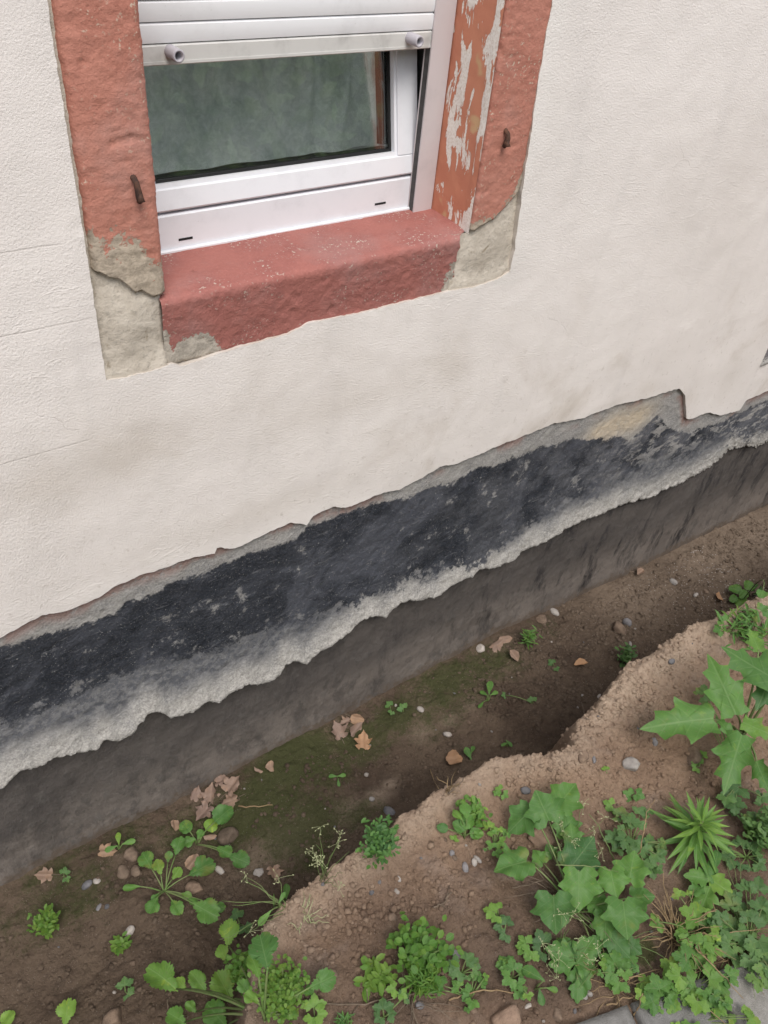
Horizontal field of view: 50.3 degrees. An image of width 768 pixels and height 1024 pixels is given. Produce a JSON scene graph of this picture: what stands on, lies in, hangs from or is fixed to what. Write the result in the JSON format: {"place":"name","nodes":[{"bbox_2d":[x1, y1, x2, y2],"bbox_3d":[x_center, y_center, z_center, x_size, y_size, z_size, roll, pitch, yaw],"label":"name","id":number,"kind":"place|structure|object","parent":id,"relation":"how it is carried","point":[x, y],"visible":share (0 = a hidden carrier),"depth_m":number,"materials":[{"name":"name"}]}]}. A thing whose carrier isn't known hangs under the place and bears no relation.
{"place":"outdoors","nodes":[
{"label":"outdoors","id":0,"kind":"place"},
{"bbox_2d":[333,1011,354,1023],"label":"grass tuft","id":1,"kind":"object","parent":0,"point":[343,1019],"visible":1,"depth_m":1.53,"materials":[{"name":"green plant"}]},
{"bbox_2d":[0,505,767,1023],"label":"ground","id":2,"kind":"structure","parent":0,"point":[352,807],"depth_m":2.08,"materials":[{"name":"soil"}]},
{"bbox_2d":[0,1010,14,1023],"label":"seedling","id":3,"kind":"object","parent":2,"relation":"on","point":[7,1017],"visible":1,"depth_m":1.85,"materials":[{"name":"green plant"}]},
{"bbox_2d":[26,903,60,938],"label":"cushion weed","id":4,"kind":"object","parent":2,"relation":"on","point":[46,922],"visible":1,"depth_m":1.97,"materials":[{"name":"green plant"}]},
{"bbox_2d":[34,867,60,883],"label":"fallen leaf","id":5,"kind":"object","parent":2,"relation":"on","point":[44,874],"visible":1,"depth_m":2.10,"materials":[{"name":"plant"}]},
{"bbox_2d":[55,998,76,1023],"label":"seedling","id":6,"kind":"object","parent":2,"relation":"on","point":[65,1010],"visible":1,"depth_m":1.83,"materials":[{"name":"green plant"}]},
{"bbox_2d":[98,842,116,856],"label":"fallen leaf","id":7,"kind":"object","parent":2,"relation":"on","point":[102,852],"visible":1,"depth_m":2.15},
{"bbox_2d":[102,1007,121,1023],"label":"stone","id":8,"kind":"object","parent":2,"relation":"on","point":[113,1016],"visible":1,"depth_m":1.83,"materials":[{"name":"stone"}]},
{"bbox_2d":[109,931,131,955],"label":"cushion weed","id":9,"kind":"object","parent":2,"relation":"on","point":[119,945],"visible":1,"depth_m":1.98,"materials":[{"name":"green plant"}]},
{"bbox_2d":[105,832,135,852],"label":"seedling","id":10,"kind":"object","parent":2,"relation":"on","point":[130,841],"visible":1,"depth_m":2.17,"materials":[{"name":"green plant"}]},
{"bbox_2d":[117,865,129,878],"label":"clod","id":11,"kind":"object","parent":2,"relation":"on","point":[123,871],"visible":1,"depth_m":2.12,"materials":[{"name":"soil"}]},
{"bbox_2d":[115,976,134,1000],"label":"seedling","id":12,"kind":"object","parent":2,"relation":"on","point":[124,982],"visible":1,"depth_m":1.90,"materials":[{"name":"green plant"}]},
{"bbox_2d":[124,847,138,861],"bbox_3d":[-0.667,0.906,2.161,0.038,0.031,0.039,6,41,-1],"label":"clod","id":13,"kind":"object","parent":2,"relation":"on","point":[131,854],"visible":0.97,"depth_m":2.15,"materials":[{"name":"brown soil"}]},
{"bbox_2d":[131,864,140,876],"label":"clod","id":14,"kind":"object","parent":2,"relation":"on","point":[135,870],"visible":1,"depth_m":2.12,"materials":[{"name":"soil"}]},
{"bbox_2d":[122,836,225,923],"bbox_3d":[-0.532,0.965,2.098,0.232,0.053,0.261,-22,48,-29],"label":"rosette weed","id":15,"kind":"object","parent":2,"relation":"on","point":[209,910],"visible":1,"depth_m":2.10,"materials":[{"name":"green plant"}]},
{"bbox_2d":[184,854,199,869],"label":"fallen leaf","id":16,"kind":"object","parent":2,"relation":"on","point":[189,862],"visible":0.69,"depth_m":2.18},
{"bbox_2d":[185,880,202,894],"bbox_3d":[-0.496,0.983,2.130,0.046,0.038,0.041,26,33,11],"label":"clod","id":17,"kind":"object","parent":2,"relation":"on","point":[193,887],"visible":0.84,"depth_m":2.12,"materials":[{"name":"brown soil"}]},
{"bbox_2d":[190,786,202,801],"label":"fallen leaf","id":18,"kind":"object","parent":2,"relation":"on","point":[196,796],"visible":1,"depth_m":2.33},
{"bbox_2d":[195,797,214,820],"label":"fallen leaf","id":19,"kind":"object","parent":2,"relation":"on","point":[203,810],"visible":1,"depth_m":2.29,"materials":[{"name":"plant"}]},
{"bbox_2d":[200,782,220,803],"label":"fallen leaf","id":20,"kind":"object","parent":2,"relation":"on","point":[208,794],"visible":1,"depth_m":2.33,"materials":[{"name":"plant"}]},
{"bbox_2d":[179,804,249,868],"bbox_3d":[-0.461,0.898,2.217,0.154,0.050,0.189,-14,45,-22],"label":"rosette weed","id":21,"kind":"object","parent":2,"relation":"on","point":[222,814],"visible":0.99,"depth_m":2.24,"materials":[{"name":"green plant"}]},
{"bbox_2d":[217,827,238,845],"bbox_3d":[-0.434,0.896,2.263,0.046,0.045,0.060,31,46,26],"label":"clod","id":22,"kind":"object","parent":2,"relation":"on","point":[227,835],"visible":0.98,"depth_m":2.25,"materials":[{"name":"soil"}]},
{"bbox_2d":[219,775,239,799],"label":"fallen leaf","id":23,"kind":"object","parent":2,"relation":"on","point":[230,785],"visible":1,"depth_m":2.36,"materials":[{"name":"plant"}]},
{"bbox_2d":[222,794,243,806],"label":"fallen leaf","id":24,"kind":"object","parent":2,"relation":"on","point":[230,801],"visible":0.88,"depth_m":2.34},
{"bbox_2d":[224,944,248,995],"bbox_3d":[-0.290,0.971,1.737,0.086,0.087,0.100,-22,48,-29],"label":"spurge","id":25,"kind":"object","parent":2,"relation":"on","point":[236,972],"visible":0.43,"depth_m":1.72,"materials":[{"name":"green plant"}]},
{"bbox_2d":[143,918,335,1023],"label":"sow thistle","id":26,"kind":"object","parent":2,"relation":"on","point":[262,947],"visible":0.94,"depth_m":1.82,"materials":[{"name":"green plant"}]},
{"bbox_2d":[230,908,252,933],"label":"seedling","id":27,"kind":"object","parent":2,"relation":"on","point":[236,914],"visible":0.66,"depth_m":2.06,"materials":[{"name":"green plant"}]},
{"bbox_2d":[220,869,292,939],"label":"meadow grass","id":28,"kind":"structure","parent":2,"relation":"on","point":[265,891],"depth_m":1.68,"materials":[{"name":"plant"}]},
{"bbox_2d":[258,884,289,925],"bbox_3d":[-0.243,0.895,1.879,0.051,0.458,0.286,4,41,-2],"label":"seedling","id":29,"kind":"object","parent":2,"relation":"on","point":[284,895],"visible":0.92,"depth_m":1.67,"materials":[{"name":"green plant"}]},
{"bbox_2d":[266,857,283,881],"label":"fallen leaf","id":30,"kind":"object","parent":2,"relation":"on","point":[272,873],"visible":0.98,"depth_m":2.19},
{"bbox_2d":[247,954,310,1023],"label":"spurge","id":31,"kind":"object","parent":2,"relation":"on","point":[286,988],"visible":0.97,"depth_m":1.53,"materials":[{"name":"green plant"}]},
{"bbox_2d":[287,891,328,932],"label":"meadow grass","id":32,"kind":"structure","parent":2,"relation":"on","point":[309,916],"depth_m":1.68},
{"bbox_2d":[302,993,327,1023],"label":"buttercup","id":33,"kind":"object","parent":2,"relation":"on","point":[316,1003],"visible":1,"depth_m":1.54,"materials":[{"name":"green plant"}]},
{"bbox_2d":[305,824,346,895],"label":"meadow grass","id":34,"kind":"structure","parent":2,"relation":"on","point":[320,864],"depth_m":1.69,"materials":[{"name":"plant"}]},
{"bbox_2d":[331,721,347,742],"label":"fallen leaf","id":35,"kind":"object","parent":2,"relation":"on","point":[338,731],"visible":1,"depth_m":2.54,"materials":[{"name":"plant"}]},
{"bbox_2d":[346,714,363,724],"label":"fallen leaf","id":36,"kind":"object","parent":2,"relation":"on","point":[356,718],"visible":1,"depth_m":2.59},
{"bbox_2d":[350,722,362,736],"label":"fallen leaf","id":37,"kind":"object","parent":2,"relation":"on","point":[355,728],"visible":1,"depth_m":2.57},
{"bbox_2d":[354,729,371,752],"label":"fallen leaf","id":38,"kind":"object","parent":2,"relation":"on","point":[362,740],"visible":1,"depth_m":2.53,"materials":[{"name":"plant"}]},
{"bbox_2d":[353,953,393,1002],"bbox_3d":[-0.019,0.904,1.598,0.084,0.046,0.083,-22,48,-29],"label":"spurge","id":39,"kind":"object","parent":2,"relation":"on","point":[375,978],"visible":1,"depth_m":1.59,"materials":[{"name":"green plant"}]},
{"bbox_2d":[355,814,400,869],"bbox_3d":[-0.011,0.709,1.760,0.113,0.071,0.106,-22,48,-29],"label":"parsley weed","id":40,"kind":"object","parent":2,"relation":"on","point":[379,836],"visible":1,"depth_m":1.76,"materials":[{"name":"green plant"}]},
{"bbox_2d":[0,0,767,885],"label":"old house","id":41,"kind":"structure","parent":2,"relation":"on","point":[470,350],"depth_m":1.75,"materials":[{"name":"paint"}]},
{"bbox_2d":[144,52,378,174],"bbox_3d":[-0.225,-1.085,1.315,0.856,1.015,0.062,-22,48,-29],"label":"net curtain","id":42,"kind":"object","parent":41,"relation":"hanging from","point":[207,115],"visible":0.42,"depth_m":1.59,"materials":[{"name":"fabric"}]},
{"bbox_2d":[155,49,423,254],"bbox_3d":[-0.207,-1.091,1.268,0.725,1.262,0.279,-22,48,-29],"label":"window frame","id":43,"kind":"structure","parent":41,"relation":"in","point":[227,204],"depth_m":1.57,"materials":[{"name":"white plastic"}]},
{"bbox_2d":[326,989,446,1013],"bbox_3d":[-0.001,0.933,1.567,0.249,0.027,0.038,-4,42,-12],"label":"twig","id":44,"kind":"object","parent":2,"relation":"on","point":[357,1004],"visible":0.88,"depth_m":1.56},
{"bbox_2d":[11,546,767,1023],"bbox_3d":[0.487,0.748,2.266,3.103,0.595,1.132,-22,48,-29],"label":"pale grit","id":45,"kind":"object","parent":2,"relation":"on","point":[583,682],"visible":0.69,"depth_m":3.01,"materials":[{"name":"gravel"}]},
{"bbox_2d":[372,989,409,1023],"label":"buttercup","id":46,"kind":"object","parent":2,"relation":"on","point":[384,1004],"visible":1,"depth_m":1.55,"materials":[{"name":"green plant"}]},
{"bbox_2d":[16,514,767,1023],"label":"crumbled clods","id":47,"kind":"object","parent":2,"relation":"on","point":[364,906],"visible":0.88,"depth_m":1.97,"materials":[{"name":"soil"}]},
{"bbox_2d":[386,972,410,1000],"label":"buttercup","id":48,"kind":"object","parent":2,"relation":"on","point":[392,989],"visible":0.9,"depth_m":1.57,"materials":[{"name":"green plant"}]},
{"bbox_2d":[404,962,444,1002],"bbox_3d":[0.075,0.906,1.579,0.078,0.067,0.072,-4,42,-12],"label":"spurge","id":49,"kind":"object","parent":2,"relation":"on","point":[424,987],"visible":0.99,"depth_m":1.57,"materials":[{"name":"green plant"}]},
{"bbox_2d":[386,911,463,984],"bbox_3d":[0.071,0.857,1.615,0.134,0.101,0.151,-22,48,-29],"label":"spurge","id":50,"kind":"object","parent":2,"relation":"on","point":[419,944],"visible":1,"depth_m":1.60,"materials":[{"name":"green plant"}]},
{"bbox_2d":[386,949,471,1023],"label":"dry grass","id":51,"kind":"structure","parent":2,"relation":"on","point":[412,1008],"depth_m":1.57,"materials":[{"name":"plant"}]},
{"bbox_2d":[446,750,462,764],"bbox_3d":[0.218,0.756,2.510,0.054,0.022,0.048,-22,48,-29],"label":"stone","id":52,"kind":"object","parent":2,"relation":"on","point":[453,757],"visible":1,"depth_m":2.52,"materials":[{"name":"stone"}]},
{"bbox_2d":[437,802,483,839],"bbox_3d":[0.172,0.707,1.827,0.082,0.068,0.079,-22,48,-29],"label":"curly weed","id":53,"kind":"object","parent":2,"relation":"on","point":[463,823],"visible":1,"depth_m":1.83,"materials":[{"name":"green plant"}]},
{"bbox_2d":[435,971,488,1013],"bbox_3d":[0.151,0.923,1.600,0.095,0.031,0.083,22,43,17],"label":"buttercup","id":54,"kind":"object","parent":2,"relation":"on","point":[466,996],"visible":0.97,"depth_m":1.59,"materials":[{"name":"green plant"}]},
{"bbox_2d":[448,951,480,982],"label":"buttercup","id":55,"kind":"object","parent":2,"relation":"on","point":[472,962],"visible":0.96,"depth_m":1.61,"materials":[{"name":"green plant"}]},
{"bbox_2d":[453,794,492,830],"bbox_3d":[0.203,0.685,1.863,0.092,0.060,0.088,-4,42,-12],"label":"spurge","id":56,"kind":"object","parent":2,"relation":"on","point":[477,813],"visible":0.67,"depth_m":1.86,"materials":[{"name":"green plant"}]},
{"bbox_2d":[478,681,497,707],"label":"seedling","id":57,"kind":"object","parent":2,"relation":"on","point":[490,684],"visible":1,"depth_m":2.69,"materials":[{"name":"green plant"}]},
{"bbox_2d":[483,902,502,923],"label":"seedling","id":58,"kind":"object","parent":2,"relation":"on","point":[491,910],"visible":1,"depth_m":1.70,"materials":[{"name":"green plant"}]},
{"bbox_2d":[489,639,503,652],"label":"fallen leaf","id":59,"kind":"object","parent":2,"relation":"on","point":[496,645],"visible":1,"depth_m":2.87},
{"bbox_2d":[483,820,510,857],"bbox_3d":[0.251,0.737,1.838,0.062,0.041,0.078,11,41,6],"label":"buttercup","id":60,"kind":"object","parent":2,"relation":"on","point":[499,843],"visible":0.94,"depth_m":1.83,"materials":[{"name":"green plant"}]},
{"bbox_2d":[492,784,508,799],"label":"seedling","id":61,"kind":"object","parent":2,"relation":"on","point":[497,791],"visible":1,"depth_m":1.92,"materials":[{"name":"green plant"}]},
{"bbox_2d":[493,915,513,943],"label":"seedling","id":62,"kind":"object","parent":2,"relation":"on","point":[501,930],"visible":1,"depth_m":1.68,"materials":[{"name":"green plant"}]},
{"bbox_2d":[490,1004,520,1023],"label":"stone","id":63,"kind":"object","parent":2,"relation":"on","point":[509,1014],"visible":1,"depth_m":1.56,"materials":[{"name":"stone"}]},
{"bbox_2d":[495,955,533,1000],"bbox_3d":[0.256,0.919,1.614,0.060,0.038,0.094,-1,41,-9],"label":"buttercup","id":64,"kind":"object","parent":2,"relation":"on","point":[507,965],"visible":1,"depth_m":1.61,"materials":[{"name":"green plant"}]},
{"bbox_2d":[515,935,539,961],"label":"seedling","id":65,"kind":"object","parent":2,"relation":"on","point":[527,953],"visible":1,"depth_m":1.65,"materials":[{"name":"green plant"}]},
{"bbox_2d":[519,625,541,648],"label":"parsley weed","id":66,"kind":"object","parent":2,"relation":"on","point":[531,636],"visible":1,"depth_m":2.87,"materials":[{"name":"green plant"}]},
{"bbox_2d":[522,964,557,1005],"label":"seedling","id":67,"kind":"object","parent":2,"relation":"on","point":[530,971],"visible":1,"depth_m":1.61,"materials":[{"name":"green plant"}]},
{"bbox_2d":[528,826,554,850],"bbox_3d":[0.363,0.744,1.863,0.062,0.035,0.063,38,43,19],"label":"clod","id":68,"kind":"object","parent":2,"relation":"on","point":[538,840],"visible":0.49,"depth_m":1.85,"materials":[{"name":"soil"}]},
{"bbox_2d":[532,929,551,962],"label":"seedling","id":69,"kind":"object","parent":2,"relation":"on","point":[546,937],"visible":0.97,"depth_m":1.67,"materials":[{"name":"green plant"}]},
{"bbox_2d":[552,1006,562,1022],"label":"stone","id":70,"kind":"object","parent":2,"relation":"on","point":[557,1016],"visible":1,"depth_m":1.58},
{"bbox_2d":[508,832,613,943],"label":"dry grass","id":71,"kind":"structure","parent":2,"relation":"on","point":[552,890],"depth_m":1.77,"materials":[{"name":"plant"}]},
{"bbox_2d":[545,936,597,1003],"bbox_3d":[0.389,0.907,1.650,0.108,0.046,0.112,-22,48,-29],"label":"palmate weed","id":72,"kind":"object","parent":2,"relation":"on","point":[567,949],"visible":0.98,"depth_m":1.64,"materials":[{"name":"green plant"}]},
{"bbox_2d":[539,903,608,980],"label":"meadow grass","id":73,"kind":"structure","parent":2,"relation":"on","point":[569,941],"depth_m":1.63,"materials":[{"name":"plant"}]},
{"bbox_2d":[494,782,654,958],"bbox_3d":[0.408,0.770,1.754,0.289,0.122,0.388,-22,48,-29],"label":"lobed vine","id":74,"kind":"object","parent":2,"relation":"on","point":[618,921],"visible":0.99,"depth_m":1.72,"materials":[{"name":"green plant"}]},
{"bbox_2d":[578,751,588,763],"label":"stone","id":75,"kind":"object","parent":2,"relation":"on","point":[584,757],"visible":1,"depth_m":2.00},
{"bbox_2d":[552,799,616,860],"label":"meadow grass","id":76,"kind":"structure","parent":2,"relation":"on","point":[583,835],"depth_m":1.79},
{"bbox_2d":[577,1005,635,1023],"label":"paving block","id":77,"kind":"structure","parent":2,"relation":"on","point":[622,1015],"depth_m":1.58,"materials":[{"name":"concrete"}]},
{"bbox_2d":[603,797,618,814],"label":"seedling","id":78,"kind":"object","parent":2,"relation":"on","point":[610,802],"visible":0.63,"depth_m":1.93,"materials":[{"name":"green plant"}]},
{"bbox_2d":[597,950,638,994],"bbox_3d":[0.467,0.919,1.646,0.081,0.049,0.094,30,46,25],"label":"buttercup","id":79,"kind":"object","parent":2,"relation":"on","point":[612,969],"visible":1,"depth_m":1.63,"materials":[{"name":"green plant"}]},
{"bbox_2d":[612,620,626,634],"bbox_3d":[0.877,0.438,3.052,0.051,0.048,0.065,-18,60,-38],"label":"stone","id":80,"kind":"object","parent":2,"relation":"on","point":[618,627],"visible":0.94,"depth_m":3.03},
{"bbox_2d":[614,642,637,666],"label":"parsley weed","id":81,"kind":"object","parent":2,"relation":"on","point":[626,655],"visible":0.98,"depth_m":2.89,"materials":[{"name":"green plant"}]},
{"bbox_2d":[622,756,639,771],"bbox_3d":[0.610,0.623,2.020,0.039,0.032,0.039,34,45,20],"label":"stone","id":82,"kind":"object","parent":2,"relation":"on","point":[631,763],"visible":1,"depth_m":2.01,"materials":[{"name":"stone"}]},
{"bbox_2d":[623,788,644,801],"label":"seedling","id":83,"kind":"object","parent":2,"relation":"on","point":[638,795],"visible":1,"depth_m":1.95,"materials":[{"name":"green plant"}]},
{"bbox_2d":[603,806,666,879],"bbox_3d":[0.580,0.738,1.853,0.154,0.053,0.168,-22,48,-29],"label":"buttercup","id":84,"kind":"object","parent":2,"relation":"on","point":[655,850],"visible":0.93,"depth_m":1.84,"materials":[{"name":"green plant"}]},
{"bbox_2d":[630,977,728,1023],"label":"paving block","id":85,"kind":"structure","parent":2,"relation":"on","point":[643,1016],"depth_m":1.59,"materials":[{"name":"concrete"}]},
{"bbox_2d":[635,973,677,1016],"bbox_3d":[0.534,0.952,1.612,0.089,0.051,0.078,11,41,5],"label":"creeping buttercup","id":86,"kind":"object","parent":85,"relation":"on","point":[653,988],"visible":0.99,"depth_m":1.60,"materials":[{"name":"green plant"}]},
{"bbox_2d":[660,943,739,1018],"bbox_3d":[0.620,0.939,1.632,0.146,0.066,0.135,28,45,23],"label":"creeping buttercup","id":87,"kind":"object","parent":85,"relation":"on","point":[716,993],"visible":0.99,"depth_m":1.62,"materials":[{"name":"green plant"}]},
{"bbox_2d":[639,872,735,971],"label":"dry grass","id":88,"kind":"structure","parent":2,"relation":"on","point":[670,932],"depth_m":1.70,"materials":[{"name":"plant"}]},
{"bbox_2d":[649,888,728,963],"bbox_3d":[0.638,0.868,1.716,0.154,0.060,0.130,26,44,21],"label":"creeping buttercup","id":89,"kind":"object","parent":2,"relation":"on","point":[705,942],"visible":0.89,"depth_m":1.70,"materials":[{"name":"green plant"}]},
{"bbox_2d":[648,791,736,880],"bbox_3d":[0.707,0.706,1.845,0.221,0.152,0.202,-22,48,-29],"label":"fleabane","id":90,"kind":"object","parent":2,"relation":"on","point":[692,836],"visible":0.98,"depth_m":1.82,"materials":[{"name":"green plant"}]},
{"bbox_2d":[687,745,701,765],"bbox_3d":[0.782,0.620,2.066,0.041,0.039,0.063,5,38,9],"label":"stone","id":91,"kind":"object","parent":2,"relation":"on","point":[695,756],"visible":0.95,"depth_m":2.06,"materials":[{"name":"stone"}]},
{"bbox_2d":[691,750,707,772],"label":"seedling","id":92,"kind":"object","parent":2,"relation":"on","point":[704,755],"visible":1,"depth_m":2.04,"materials":[{"name":"green plant"}]},
{"bbox_2d":[640,629,767,794],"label":"thornapple","id":93,"kind":"object","parent":2,"relation":"on","point":[693,723],"visible":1,"depth_m":1.99,"materials":[{"name":"green plant"}]},
{"bbox_2d":[683,850,732,912],"bbox_3d":[0.706,0.810,1.799,0.100,0.047,0.138,5,41,-1],"label":"palmate weed","id":94,"kind":"object","parent":2,"relation":"on","point":[706,889],"visible":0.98,"depth_m":1.78,"materials":[{"name":"green plant"}]},
{"bbox_2d":[667,999,760,1023],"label":"creeping buttercup","id":95,"kind":"object","parent":2,"relation":"on","point":[751,1018],"visible":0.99,"depth_m":1.58,"materials":[{"name":"green plant"}]},
{"bbox_2d":[667,896,762,992],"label":"dry grass","id":96,"kind":"structure","parent":2,"relation":"on","point":[727,959],"depth_m":1.70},
{"bbox_2d":[691,855,767,996],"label":"meadow grass","id":97,"kind":"structure","parent":2,"relation":"on","point":[748,908],"depth_m":1.78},
{"bbox_2d":[693,684,767,816],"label":"buttercup","id":98,"kind":"object","parent":2,"relation":"on","point":[730,799],"visible":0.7,"depth_m":1.96,"materials":[{"name":"green plant"}]},
{"bbox_2d":[707,964,767,1023],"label":"paving block","id":99,"kind":"structure","parent":2,"relation":"on","point":[757,1004],"depth_m":1.62,"materials":[{"name":"concrete"}]},
{"bbox_2d":[711,876,767,992],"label":"creeping buttercup","id":100,"kind":"object","parent":2,"relation":"on","point":[755,959],"visible":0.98,"depth_m":1.71,"materials":[{"name":"green plant"}]},
{"bbox_2d":[713,602,767,636],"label":"seedling","id":101,"kind":"object","parent":2,"relation":"on","point":[761,607],"visible":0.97,"depth_m":2.39,"materials":[{"name":"green plant"}]},
{"bbox_2d":[715,603,767,653],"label":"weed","id":102,"kind":"object","parent":2,"relation":"on","point":[749,625],"visible":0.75,"depth_m":2.37,"materials":[{"name":"green plant"}]},
{"bbox_2d":[719,835,766,871],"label":"buttercup","id":103,"kind":"object","parent":2,"relation":"on","point":[759,863],"visible":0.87,"depth_m":1.85,"materials":[{"name":"green plant"}]},
{"bbox_2d":[728,579,767,606],"bbox_3d":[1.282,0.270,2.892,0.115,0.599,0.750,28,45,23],"label":"rosette weed","id":104,"kind":"object","parent":2,"relation":"on","point":[741,599],"visible":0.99,"depth_m":3.25,"materials":[{"name":"green plant"}]},
{"bbox_2d":[737,802,762,841],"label":"lacy weed","id":105,"kind":"object","parent":2,"relation":"on","point":[753,816],"visible":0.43,"depth_m":1.90,"materials":[{"name":"green plant"}]},
{"bbox_2d":[741,805,767,854],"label":"lacy weed","id":106,"kind":"object","parent":2,"relation":"on","point":[760,835],"visible":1,"depth_m":1.85,"materials":[{"name":"green plant"}]},
{"bbox_2d":[576,933,660,1015],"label":"dry grass","id":107,"kind":"structure","parent":0,"point":[616,995],"depth_m":1.63,"materials":[{"name":"plant"}]},
{"bbox_2d":[571,888,665,987],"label":"meadow grass","id":108,"kind":"structure","parent":0,"point":[607,950],"depth_m":1.69,"materials":[{"name":"plant"}]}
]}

